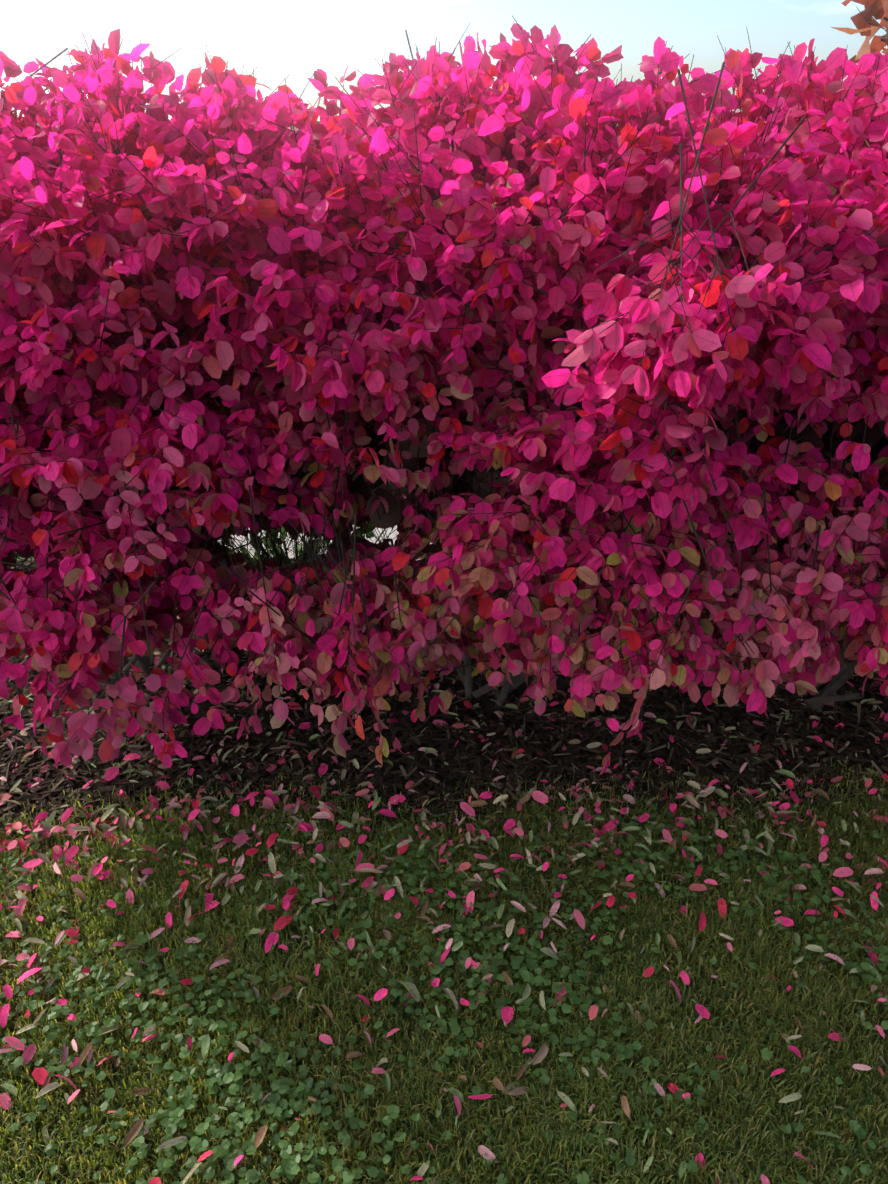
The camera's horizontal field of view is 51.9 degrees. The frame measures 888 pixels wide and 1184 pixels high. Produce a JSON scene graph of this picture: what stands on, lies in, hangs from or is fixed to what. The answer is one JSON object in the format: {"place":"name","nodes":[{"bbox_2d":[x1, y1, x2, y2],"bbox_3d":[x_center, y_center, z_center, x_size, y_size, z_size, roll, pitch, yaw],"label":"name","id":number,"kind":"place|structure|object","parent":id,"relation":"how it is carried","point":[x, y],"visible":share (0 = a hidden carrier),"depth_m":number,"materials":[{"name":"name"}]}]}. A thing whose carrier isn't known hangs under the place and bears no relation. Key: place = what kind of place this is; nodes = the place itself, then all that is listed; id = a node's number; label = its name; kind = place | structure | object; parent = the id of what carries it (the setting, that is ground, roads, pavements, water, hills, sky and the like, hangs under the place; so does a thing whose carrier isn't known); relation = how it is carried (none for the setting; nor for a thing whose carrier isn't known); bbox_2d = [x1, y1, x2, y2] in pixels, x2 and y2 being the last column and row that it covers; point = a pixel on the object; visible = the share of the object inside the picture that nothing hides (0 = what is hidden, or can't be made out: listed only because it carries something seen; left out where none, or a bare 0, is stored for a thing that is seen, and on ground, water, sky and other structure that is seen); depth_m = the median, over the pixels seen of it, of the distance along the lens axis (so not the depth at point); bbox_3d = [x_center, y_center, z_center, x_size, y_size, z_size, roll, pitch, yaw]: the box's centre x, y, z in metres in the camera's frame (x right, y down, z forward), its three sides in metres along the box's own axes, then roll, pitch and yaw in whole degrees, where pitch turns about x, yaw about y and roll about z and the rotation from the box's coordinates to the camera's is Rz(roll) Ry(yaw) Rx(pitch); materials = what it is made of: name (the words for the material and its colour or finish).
{"place":"outdoors","nodes":[
{"label":"outdoors","id":0,"kind":"place"},
{"bbox_2d":[218,495,432,559],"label":"sidewalk","id":1,"kind":"structure","parent":0,"point":[393,534],"depth_m":3.54,"materials":[{"name":"concrete"}]},
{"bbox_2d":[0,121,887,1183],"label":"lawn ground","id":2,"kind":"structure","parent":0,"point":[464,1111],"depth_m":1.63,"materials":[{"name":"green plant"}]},
{"bbox_2d":[225,521,397,565],"bbox_3d":[-0.494,-0.140,2.939,1.021,0.588,0.884,1,28,2],"label":"weed","id":3,"kind":"object","parent":2,"relation":"on","point":[299,546],"depth_m":3.01,"materials":[{"name":"plant"}]},
{"bbox_2d":[0,801,887,1183],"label":"clover","id":4,"kind":"object","parent":2,"relation":"on","point":[226,1149],"visible":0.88,"depth_m":1.65,"materials":[{"name":"green plant"}]},
{"bbox_2d":[0,647,887,1183],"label":"fallen leaves","id":5,"kind":"object","parent":2,"relation":"on","point":[194,811],"visible":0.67,"depth_m":1.98,"materials":[{"name":"pink plant"}]},
{"bbox_2d":[0,560,887,827],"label":"mulch bed","id":6,"kind":"object","parent":2,"relation":"on","point":[75,785],"visible":0.19,"depth_m":2.37,"materials":[{"name":"black soil"}]},
{"bbox_2d":[0,15,887,774],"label":"hedge","id":7,"kind":"object","parent":6,"relation":"on","point":[834,319],"depth_m":1.72,"materials":[{"name":"pink plant"}]},
{"bbox_2d":[0,316,887,591],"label":"hedge branches","id":8,"kind":"object","parent":7,"relation":"attached to","point":[389,518],"depth_m":1.99,"materials":[{"name":"plant"}]},
{"bbox_2d":[0,557,887,863],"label":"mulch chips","id":9,"kind":"object","parent":6,"relation":"on","point":[52,785],"visible":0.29,"depth_m":2.34,"materials":[{"name":"black wood"}]},
{"bbox_2d":[0,0,887,120],"label":"sky","id":10,"kind":"structure","parent":0,"point":[280,38],"materials":[{"name":"white"}]},
{"bbox_2d":[831,0,887,101],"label":"tree","id":11,"kind":"object","parent":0,"point":[867,24],"depth_m":2.89,"materials":[{"name":"orange plant"}]}
]}

